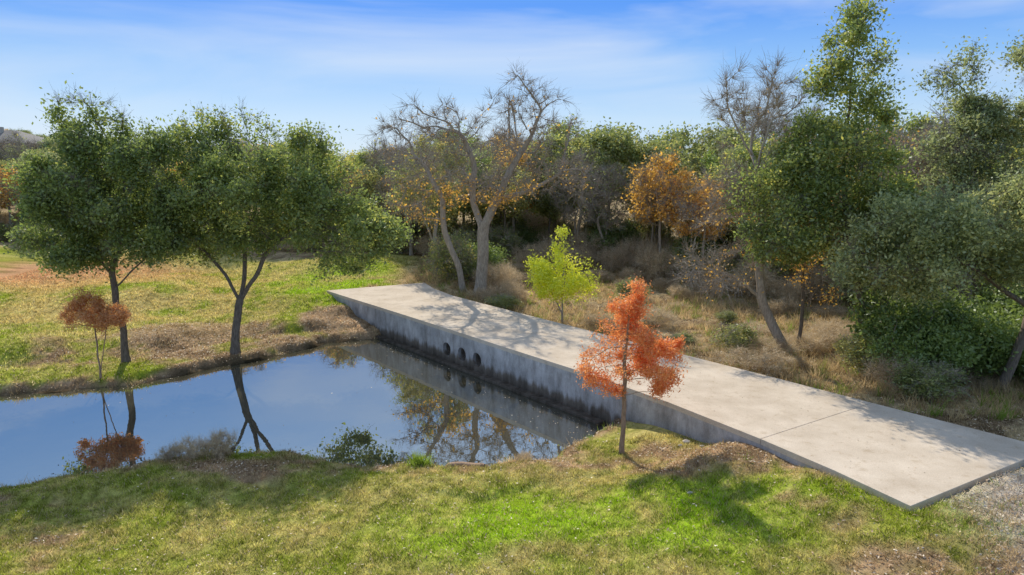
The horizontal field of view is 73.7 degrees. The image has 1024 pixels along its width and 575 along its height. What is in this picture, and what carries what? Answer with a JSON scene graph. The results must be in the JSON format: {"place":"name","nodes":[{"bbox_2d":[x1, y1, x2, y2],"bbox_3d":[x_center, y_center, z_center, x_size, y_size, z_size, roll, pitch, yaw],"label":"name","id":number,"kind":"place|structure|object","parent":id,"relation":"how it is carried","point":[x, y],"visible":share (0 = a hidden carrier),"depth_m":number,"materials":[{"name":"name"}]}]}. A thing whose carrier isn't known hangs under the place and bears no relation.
{"place":"outdoors","nodes":[
{"label":"outdoors","id":0,"kind":"place"},
{"bbox_2d":[0,338,609,486],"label":"pond water","id":1,"kind":"structure","parent":0,"point":[328,401],"depth_m":21.66,"materials":[{"name":"blue liquid"}]},
{"bbox_2d":[15,344,601,475],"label":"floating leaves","id":2,"kind":"object","parent":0,"point":[354,439],"visible":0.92,"depth_m":21.48,"materials":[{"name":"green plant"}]},
{"bbox_2d":[0,191,1023,574],"bbox_3d":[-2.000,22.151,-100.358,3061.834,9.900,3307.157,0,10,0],"label":"ground","id":3,"kind":"structure","parent":0,"point":[12,263],"depth_m":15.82,"materials":[{"name":"green plant"}]},
{"bbox_2d":[0,155,24,212],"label":"tree","id":4,"kind":"object","parent":3,"relation":"on","point":[3,165],"visible":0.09,"depth_m":60.69,"materials":[{"name":"green plant"}]},
{"bbox_2d":[0,163,26,224],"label":"tree","id":5,"kind":"object","parent":3,"relation":"on","point":[4,202],"visible":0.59,"depth_m":54.71,"materials":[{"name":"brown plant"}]},
{"bbox_2d":[0,141,29,162],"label":"tree","id":6,"kind":"object","parent":3,"relation":"on","point":[24,148],"visible":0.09,"depth_m":66.77,"materials":[{"name":"green plant"}]},
{"bbox_2d":[0,129,44,167],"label":"tree","id":7,"kind":"object","parent":3,"relation":"on","point":[31,146],"visible":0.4,"depth_m":63.79,"materials":[{"name":"grey plant"}]},
{"bbox_2d":[10,127,35,134],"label":"tree","id":8,"kind":"object","parent":3,"relation":"on","point":[27,131],"visible":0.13,"depth_m":125.76,"materials":[{"name":"green plant"}]},
{"bbox_2d":[10,198,45,228],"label":"tree","id":9,"kind":"object","parent":3,"relation":"on","point":[22,215],"visible":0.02,"depth_m":52.73,"materials":[{"name":"green plant"}]},
{"bbox_2d":[4,147,60,175],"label":"tree","id":10,"kind":"object","parent":3,"relation":"on","point":[32,155],"visible":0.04,"depth_m":58.18,"materials":[{"name":"green plant"}]},
{"bbox_2d":[22,144,66,164],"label":"tree","id":11,"kind":"object","parent":3,"relation":"on","point":[37,151],"visible":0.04,"depth_m":61.11,"materials":[{"name":"green plant"}]},
{"bbox_2d":[43,137,67,161],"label":"tree","id":12,"kind":"object","parent":3,"relation":"on","point":[52,145],"visible":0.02,"depth_m":65.55,"materials":[{"name":"green plant"}]},
{"bbox_2d":[35,133,80,149],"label":"tree","id":13,"kind":"object","parent":3,"relation":"on","point":[41,146],"visible":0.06,"depth_m":68.12,"materials":[{"name":"green plant"}]},
{"bbox_2d":[56,284,137,378],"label":"bald cypress tree","id":14,"kind":"object","parent":3,"relation":"on","point":[104,317],"visible":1,"depth_m":24.10,"materials":[{"name":"orange plant"}]},
{"bbox_2d":[0,73,208,361],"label":"live oak tree","id":15,"kind":"object","parent":3,"relation":"on","point":[103,196],"visible":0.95,"depth_m":24.15,"materials":[{"name":"green plant"}]},
{"bbox_2d":[140,158,172,179],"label":"tree","id":16,"kind":"object","parent":3,"relation":"on","point":[154,166],"visible":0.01,"depth_m":54.24,"materials":[{"name":"green plant"}]},
{"bbox_2d":[154,442,182,461],"bbox_3d":[-8.885,4.290,17.778,0.574,0.781,1.008,7,12,32],"label":"dry brush","id":17,"kind":"object","parent":3,"relation":"on","point":[168,453],"visible":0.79,"depth_m":17.70,"materials":[{"name":"grey plant"}]},
{"bbox_2d":[167,433,217,459],"bbox_3d":[-8.258,4.162,17.730,1.456,1.129,0.830,0,10,0],"label":"dry brush","id":18,"kind":"object","parent":3,"relation":"on","point":[193,447],"visible":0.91,"depth_m":17.71,"materials":[{"name":"grey plant"}]},
{"bbox_2d":[202,426,240,459],"bbox_3d":[-7.620,4.086,17.963,0.957,1.302,1.680,-5,11,-24],"label":"dry brush","id":19,"kind":"object","parent":3,"relation":"on","point":[221,448],"visible":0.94,"depth_m":17.87,"materials":[{"name":"grey plant"}]},
{"bbox_2d":[215,138,271,216],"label":"tree","id":20,"kind":"object","parent":3,"relation":"on","point":[247,149],"visible":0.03,"depth_m":56.36,"materials":[{"name":"green plant"}]},
{"bbox_2d":[113,96,420,353],"bbox_3d":[-9.913,-2.185,26.891,11.247,10.543,8.202,5,12,27],"label":"live oak tree","id":21,"kind":"object","parent":3,"relation":"on","point":[219,184],"visible":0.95,"depth_m":25.71,"materials":[{"name":"green plant"}]},
{"bbox_2d":[249,137,301,163],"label":"tree","id":22,"kind":"object","parent":3,"relation":"on","point":[272,144],"depth_m":64.83,"materials":[{"name":"green plant"}]},
{"bbox_2d":[325,146,366,230],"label":"tree","id":23,"kind":"object","parent":3,"relation":"on","point":[349,161],"visible":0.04,"depth_m":55.71,"materials":[{"name":"green plant"}]},
{"bbox_2d":[327,162,369,226],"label":"tree","id":24,"kind":"object","parent":3,"relation":"on","point":[351,182],"visible":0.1,"depth_m":51.35,"materials":[{"name":"green plant"}]},
{"bbox_2d":[339,146,371,163],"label":"tree","id":25,"kind":"object","parent":3,"relation":"on","point":[351,156],"visible":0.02,"depth_m":66.21,"materials":[{"name":"green plant"}]},
{"bbox_2d":[347,145,386,210],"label":"tree","id":26,"kind":"object","parent":3,"relation":"on","point":[367,162],"visible":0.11,"depth_m":58.31,"materials":[{"name":"green plant"}]},
{"bbox_2d":[346,160,409,246],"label":"tree","id":27,"kind":"object","parent":3,"relation":"on","point":[372,176],"visible":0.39,"depth_m":51.42,"materials":[{"name":"green plant"}]},
{"bbox_2d":[356,134,417,190],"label":"tree","id":28,"kind":"object","parent":3,"relation":"on","point":[377,152],"visible":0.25,"depth_m":53.62,"materials":[{"name":"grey plant"}]},
{"bbox_2d":[367,140,413,160],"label":"tree","id":29,"kind":"object","parent":3,"relation":"on","point":[388,148],"visible":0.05,"depth_m":61.40,"materials":[{"name":"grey plant"}]},
{"bbox_2d":[372,168,416,252],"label":"tree","id":30,"kind":"object","parent":3,"relation":"on","point":[381,193],"visible":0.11,"depth_m":49.89,"materials":[{"name":"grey plant"}]},
{"bbox_2d":[382,138,433,255],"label":"tree","id":31,"kind":"object","parent":3,"relation":"on","point":[411,253],"visible":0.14,"depth_m":47.38,"materials":[{"name":"grey plant"}]},
{"bbox_2d":[405,448,452,466],"bbox_3d":[-2.305,4.453,17.537,1.371,0.691,0.982,-9,13,-40],"label":"shore sedge clump","id":32,"kind":"object","parent":3,"relation":"on","point":[419,459],"visible":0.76,"depth_m":17.41,"materials":[{"name":"green plant"}]},
{"bbox_2d":[380,130,480,264],"bbox_3d":[-4.966,-5.169,42.266,5.866,9.088,5.289,7,13,35],"label":"cedar elm tree","id":33,"kind":"object","parent":3,"relation":"on","point":[400,195],"visible":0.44,"depth_m":41.48,"materials":[{"name":"orange plant"}]},
{"bbox_2d":[406,124,456,152],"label":"tree","id":34,"kind":"object","parent":3,"relation":"on","point":[430,139],"visible":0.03,"depth_m":68.57,"materials":[{"name":"grey plant"}]},
{"bbox_2d":[410,134,466,169],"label":"tree","id":35,"kind":"object","parent":3,"relation":"on","point":[435,149],"visible":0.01,"depth_m":56.16,"materials":[{"name":"green plant"}]},
{"bbox_2d":[409,176,469,237],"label":"tree","id":36,"kind":"object","parent":3,"relation":"on","point":[449,214],"visible":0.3,"depth_m":45.88,"materials":[{"name":"green plant"}]},
{"bbox_2d":[7,439,877,568],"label":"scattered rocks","id":37,"kind":"object","parent":3,"relation":"on","point":[686,441],"visible":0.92,"depth_m":17.03,"materials":[{"name":"stone"}]},
{"bbox_2d":[420,219,476,282],"bbox_3d":[-3.441,-1.889,38.877,4.018,3.940,3.821,-9,14,-40],"label":"olive bush","id":38,"kind":"object","parent":3,"relation":"on","point":[444,261],"visible":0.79,"depth_m":38.46,"materials":[{"name":"green plant"}]},
{"bbox_2d":[422,121,488,149],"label":"tree","id":39,"kind":"object","parent":3,"relation":"on","point":[458,136],"visible":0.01,"depth_m":63.00,"materials":[{"name":"plant"}]},
{"bbox_2d":[430,133,484,224],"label":"tree","id":40,"kind":"object","parent":3,"relation":"on","point":[459,161],"visible":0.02,"depth_m":53.29,"materials":[{"name":"grey plant"}]},
{"bbox_2d":[445,462,487,467],"bbox_3d":[-1.237,4.804,17.945,1.235,0.426,0.283,0,10,0],"label":"driftwood log","id":41,"kind":"object","parent":3,"relation":"on","point":[469,463],"visible":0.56,"depth_m":17.86,"materials":[{"name":"brown wood"}]},
{"bbox_2d":[456,131,484,222],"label":"tree","id":42,"kind":"object","parent":3,"relation":"on","point":[474,139],"visible":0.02,"depth_m":65.73,"materials":[{"name":"green plant"}]},
{"bbox_2d":[439,147,503,229],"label":"tree","id":43,"kind":"object","parent":3,"relation":"on","point":[481,164],"visible":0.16,"depth_m":47.83,"materials":[{"name":"brown plant"}]},
{"bbox_2d":[452,144,498,215],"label":"tree","id":44,"kind":"object","parent":3,"relation":"on","point":[482,156],"visible":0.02,"depth_m":50.23,"materials":[{"name":"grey plant"}]},
{"bbox_2d":[357,60,597,295],"bbox_3d":[-1.587,-5.424,35.365,12.622,12.663,5.090,0,10,0],"label":"bare deciduous tree","id":45,"kind":"object","parent":3,"relation":"on","point":[499,197],"visible":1,"depth_m":35.22,"materials":[{"name":"grey plant"}]},
{"bbox_2d":[442,239,515,278],"bbox_3d":[-2.110,-1.591,40.479,4.742,3.031,3.784,0,10,0],"label":"juniper bush","id":46,"kind":"object","parent":3,"relation":"on","point":[495,255],"visible":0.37,"depth_m":39.93,"materials":[{"name":"green plant"}]},
{"bbox_2d":[470,125,506,152],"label":"tree","id":47,"kind":"object","parent":3,"relation":"on","point":[473,147],"visible":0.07,"depth_m":58.02,"materials":[{"name":"grey plant"}]},
{"bbox_2d":[473,141,519,224],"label":"tree","id":48,"kind":"object","parent":3,"relation":"on","point":[506,155],"visible":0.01,"depth_m":55.00,"materials":[{"name":"green plant"}]},
{"bbox_2d":[470,258,524,291],"bbox_3d":[-0.686,-0.631,37.579,2.872,3.052,4.266,-10,14,-43],"label":"dry brush","id":49,"kind":"object","parent":3,"relation":"on","point":[511,274],"visible":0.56,"depth_m":37.08,"materials":[{"name":"grey plant"}]},
{"bbox_2d":[465,161,540,252],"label":"tree","id":50,"kind":"object","parent":3,"relation":"on","point":[520,205],"visible":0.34,"depth_m":46.53,"materials":[{"name":"green plant"}]},
{"bbox_2d":[0,205,1017,405],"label":"undergrowth","id":51,"kind":"object","parent":3,"relation":"on","point":[635,244],"visible":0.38,"depth_m":36.40,"materials":[{"name":"brown plant"}]},
{"bbox_2d":[496,278,525,299],"bbox_3d":[-0.014,0.147,35.478,1.915,2.128,2.844,-2,10,-9],"label":"dry brush","id":52,"kind":"object","parent":3,"relation":"on","point":[508,289],"visible":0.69,"depth_m":35.27,"materials":[{"name":"grey plant"}]},
{"bbox_2d":[477,131,545,224],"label":"tree","id":53,"kind":"object","parent":3,"relation":"on","point":[504,146],"visible":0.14,"depth_m":51.90,"materials":[{"name":"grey plant"}]},
{"bbox_2d":[0,254,1023,574],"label":"dry weeds","id":54,"kind":"object","parent":3,"relation":"on","point":[738,308],"visible":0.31,"depth_m":22.73,"materials":[{"name":"brown plant"}]},
{"bbox_2d":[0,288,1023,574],"bbox_3d":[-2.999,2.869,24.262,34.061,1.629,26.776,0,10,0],"label":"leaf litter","id":55,"kind":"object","parent":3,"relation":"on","point":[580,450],"visible":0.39,"depth_m":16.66,"materials":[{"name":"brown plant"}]},
{"bbox_2d":[480,142,543,254],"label":"tree","id":56,"kind":"object","parent":3,"relation":"on","point":[531,167],"visible":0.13,"depth_m":47.97,"materials":[{"name":"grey plant"}]},
{"bbox_2d":[513,449,532,459],"bbox_3d":[0.314,4.516,18.019,0.511,0.694,0.896,7,12,32],"label":"dry brush","id":57,"kind":"object","parent":3,"relation":"on","point":[528,454],"visible":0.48,"depth_m":18.02,"materials":[{"name":"grey plant"}]},
{"bbox_2d":[522,205,560,217],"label":"tree","id":58,"kind":"object","parent":3,"relation":"on","point":[534,211],"visible":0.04,"depth_m":66.13,"materials":[{"name":"green plant"}]},
{"bbox_2d":[525,164,579,234],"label":"tree","id":59,"kind":"object","parent":3,"relation":"on","point":[544,202],"visible":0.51,"depth_m":48.51,"materials":[{"name":"green plant"}]},
{"bbox_2d":[508,130,607,236],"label":"tree","id":60,"kind":"object","parent":3,"relation":"on","point":[553,148],"visible":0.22,"depth_m":50.41,"materials":[{"name":"green plant"}]},
{"bbox_2d":[522,224,604,323],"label":"yellow green sapling","id":61,"kind":"object","parent":3,"relation":"on","point":[543,269],"visible":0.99,"depth_m":30.51,"materials":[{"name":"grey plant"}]},
{"bbox_2d":[535,113,591,218],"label":"tree","id":62,"kind":"object","parent":3,"relation":"on","point":[563,124],"visible":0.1,"depth_m":60.83,"materials":[{"name":"green plant"}]},
{"bbox_2d":[544,147,618,238],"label":"tree","id":63,"kind":"object","parent":3,"relation":"on","point":[568,211],"visible":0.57,"depth_m":46.92,"materials":[{"name":"grey plant"}]},
{"bbox_2d":[570,187,614,231],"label":"tree","id":64,"kind":"object","parent":3,"relation":"on","point":[593,215],"visible":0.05,"depth_m":52.58,"materials":[{"name":"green plant"}]},
{"bbox_2d":[576,159,632,263],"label":"tree","id":65,"kind":"object","parent":3,"relation":"on","point":[599,204],"visible":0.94,"depth_m":44.65,"materials":[{"name":"grey plant"}]},
{"bbox_2d":[555,116,677,230],"bbox_3d":[7.816,-6.989,49.012,8.428,10.292,9.086,-3,11,-17],"label":"tree","id":66,"kind":"object","parent":3,"relation":"on","point":[601,141],"visible":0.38,"depth_m":46.46,"materials":[{"name":"green plant"}]},
{"bbox_2d":[574,276,690,453],"bbox_3d":[3.075,2.156,17.481,3.013,5.128,2.832,0,10,0],"label":"bald cypress tree","id":67,"kind":"object","parent":3,"relation":"on","point":[648,351],"visible":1,"depth_m":17.35,"materials":[{"name":"orange plant"}]},
{"bbox_2d":[622,162,678,245],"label":"tree","id":68,"kind":"object","parent":3,"relation":"on","point":[646,219],"visible":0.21,"depth_m":42.86,"materials":[{"name":"orange plant"}]},
{"bbox_2d":[612,131,704,254],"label":"tree","id":69,"kind":"object","parent":3,"relation":"on","point":[647,148],"visible":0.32,"depth_m":45.46,"materials":[{"name":"green plant"}]},
{"bbox_2d":[621,143,704,266],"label":"tree","id":70,"kind":"object","parent":3,"relation":"on","point":[663,210],"visible":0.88,"depth_m":39.73,"materials":[{"name":"orange plant"}]},
{"bbox_2d":[641,121,704,236],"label":"tree","id":71,"kind":"object","parent":3,"relation":"on","point":[658,136],"visible":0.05,"depth_m":52.72,"materials":[{"name":"green plant"}]},
{"bbox_2d":[326,283,1023,512],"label":"concrete road crossing","id":72,"kind":"object","parent":3,"relation":"on","point":[537,363],"visible":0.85,"depth_m":19.37,"materials":[{"name":"grey concrete"}]},
{"bbox_2d":[664,172,742,277],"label":"tree","id":73,"kind":"object","parent":3,"relation":"on","point":[696,204],"visible":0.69,"depth_m":38.10,"materials":[{"name":"grey plant"}]},
{"bbox_2d":[674,149,735,254],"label":"tree","id":74,"kind":"object","parent":3,"relation":"on","point":[709,159],"visible":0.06,"depth_m":41.55,"materials":[{"name":"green plant"}]},
{"bbox_2d":[662,117,759,215],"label":"tree","id":75,"kind":"object","parent":3,"relation":"on","point":[732,135],"visible":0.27,"depth_m":47.62,"materials":[{"name":"green plant"}]},
{"bbox_2d":[698,138,772,257],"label":"tree","id":76,"kind":"object","parent":3,"relation":"on","point":[743,153],"visible":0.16,"depth_m":38.71,"materials":[{"name":"green plant"}]},
{"bbox_2d":[704,128,777,216],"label":"tree","id":77,"kind":"object","parent":3,"relation":"on","point":[756,140],"visible":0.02,"depth_m":49.04,"materials":[{"name":"green plant"}]},
{"bbox_2d":[712,143,775,216],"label":"tree","id":78,"kind":"object","parent":3,"relation":"on","point":[735,149],"visible":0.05,"depth_m":42.89,"materials":[{"name":"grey plant"}]},
{"bbox_2d":[665,45,829,351],"bbox_3d":[8.382,-2.786,24.427,6.003,11.434,3.890,0,10,0],"label":"bare deciduous tree","id":79,"kind":"object","parent":3,"relation":"on","point":[766,311],"visible":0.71,"depth_m":24.14,"materials":[{"name":"grey plant"}]},
{"bbox_2d":[725,102,795,144],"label":"tree","id":80,"kind":"object","parent":3,"relation":"on","point":[759,133],"visible":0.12,"depth_m":52.31,"materials":[{"name":"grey plant"}]},
{"bbox_2d":[730,172,840,276],"bbox_3d":[14.705,-3.395,37.264,6.193,7.806,6.486,-4,11,-21],"label":"tree","id":81,"kind":"object","parent":3,"relation":"on","point":[744,220],"visible":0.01,"depth_m":36.77,"materials":[{"name":"green plant"}]},
{"bbox_2d":[775,196,844,351],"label":"bare deciduous tree","id":82,"kind":"object","parent":3,"relation":"on","point":[802,280],"visible":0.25,"depth_m":25.25,"materials":[{"name":"orange plant"}]},
{"bbox_2d":[778,193,842,300],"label":"tree","id":83,"kind":"object","parent":3,"relation":"on","point":[823,253],"visible":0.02,"depth_m":34.71,"materials":[{"name":"brown plant"}]},
{"bbox_2d":[714,0,935,361],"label":"live oak tree","id":84,"kind":"object","parent":3,"relation":"on","point":[809,184],"visible":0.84,"depth_m":22.07,"materials":[{"name":"green plant"}]},
{"bbox_2d":[834,320,897,374],"bbox_3d":[12.015,2.091,22.309,2.679,2.111,2.547,6,12,32],"label":"olive bush","id":85,"kind":"object","parent":3,"relation":"on","point":[855,350],"visible":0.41,"depth_m":22.21,"materials":[{"name":"green plant"}]},
{"bbox_2d":[837,114,940,224],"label":"tree","id":86,"kind":"object","parent":3,"relation":"on","point":[899,133],"visible":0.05,"depth_m":33.29,"materials":[{"name":"green plant"}]},
{"bbox_2d":[862,338,921,390],"bbox_3d":[11.665,2.543,20.919,1.915,1.966,2.844,5,11,26],"label":"dry brush","id":87,"kind":"object","parent":3,"relation":"on","point":[881,368],"visible":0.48,"depth_m":20.86,"materials":[{"name":"grey plant"}]},
{"bbox_2d":[886,126,928,158],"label":"tree","id":88,"kind":"object","parent":3,"relation":"on","point":[908,138],"visible":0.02,"depth_m":38.20,"materials":[{"name":"green plant"}]},
{"bbox_2d":[880,104,942,153],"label":"tree","id":89,"kind":"object","parent":3,"relation":"on","point":[913,120],"visible":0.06,"depth_m":44.97,"materials":[{"name":"green plant"}]},
{"bbox_2d":[808,160,1023,392],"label":"live oak tree","id":90,"kind":"object","parent":3,"relation":"on","point":[946,238],"visible":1,"depth_m":19.77,"materials":[{"name":"green plant"}]},
{"bbox_2d":[841,269,990,359],"bbox_3d":[13.455,1.309,23.021,5.107,3.997,4.075,-4,11,-19],"label":"juniper bush","id":91,"kind":"object","parent":3,"relation":"on","point":[872,314],"visible":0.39,"depth_m":22.33,"materials":[{"name":"green plant"}]},
{"bbox_2d":[858,119,978,279],"bbox_3d":[18.640,-3.237,31.236,6.190,9.340,5.843,-1,10,-8],"label":"tree","id":92,"kind":"object","parent":3,"relation":"on","point":[911,162],"visible":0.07,"depth_m":30.57,"materials":[{"name":"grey plant"}]},
{"bbox_2d":[860,305,987,382],"bbox_3d":[12.834,2.024,21.353,3.648,2.807,2.910,2,10,10],"label":"juniper bush","id":93,"kind":"object","parent":3,"relation":"on","point":[890,336],"visible":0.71,"depth_m":20.77,"materials":[{"name":"green plant"}]},
{"bbox_2d":[850,28,1023,297],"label":"cedar elm tree","id":94,"kind":"object","parent":3,"relation":"on","point":[975,116],"visible":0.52,"depth_m":26.48,"materials":[{"name":"green plant"}]},
{"bbox_2d":[893,300,1023,384],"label":"juniper bush","id":95,"kind":"object","parent":3,"relation":"on","point":[993,331],"visible":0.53,"depth_m":20.88,"materials":[{"name":"green plant"}]},
{"bbox_2d":[908,90,1015,178],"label":"tree","id":96,"kind":"object","parent":3,"relation":"on","point":[941,120],"visible":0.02,"depth_m":37.79,"materials":[{"name":"green plant"}]},
{"bbox_2d":[938,282,1023,329],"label":"juniper bush","id":97,"kind":"object","parent":3,"relation":"on","point":[997,306],"visible":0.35,"depth_m":23.25,"materials":[{"name":"green plant"}]},
{"bbox_2d":[945,304,1023,378],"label":"juniper bush","id":98,"kind":"object","parent":3,"relation":"on","point":[994,364],"visible":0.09,"depth_m":21.27,"materials":[{"name":"green plant"}]},
{"bbox_2d":[959,176,1009,298],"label":"tree","id":99,"kind":"object","parent":3,"relation":"on","point":[968,275],"depth_m":30.48,"materials":[{"name":"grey plant"}]},
{"bbox_2d":[970,275,1023,314],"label":"juniper bush","id":100,"kind":"object","parent":3,"relation":"on","point":[1016,291],"visible":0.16,"depth_m":24.12,"materials":[{"name":"green plant"}]},
{"bbox_2d":[973,134,1023,268],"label":"tree","id":101,"kind":"object","parent":3,"relation":"on","point":[1022,155],"visible":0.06,"depth_m":33.77,"materials":[{"name":"green plant"}]},
{"bbox_2d":[977,29,1023,240],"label":"cedar elm tree","id":102,"kind":"object","parent":3,"relation":"on","point":[1015,127],"visible":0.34,"depth_m":26.37,"materials":[{"name":"green plant"}]},
{"bbox_2d":[999,313,1023,384],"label":"juniper bush","id":103,"kind":"object","parent":3,"relation":"on","point":[1021,364],"visible":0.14,"depth_m":21.12,"materials":[{"name":"green plant"}]},
{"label":"walls","id":104,"kind":"object","parent":3,"relation":"on","visible":0},
{"bbox_2d":[0,130,43,143],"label":"roof","id":105,"kind":"structure","parent":104,"relation":"on","point":[24,135],"depth_m":113.77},
{"bbox_2d":[0,0,1023,163],"label":"sky","id":106,"kind":"structure","parent":0,"point":[648,64],"materials":[{"name":"blue"}]},
{"bbox_2d":[837,469,1023,571],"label":"gravel","id":107,"kind":"structure","parent":0,"point":[993,514],"depth_m":13.03,"materials":[{"name":"grey gravel"}]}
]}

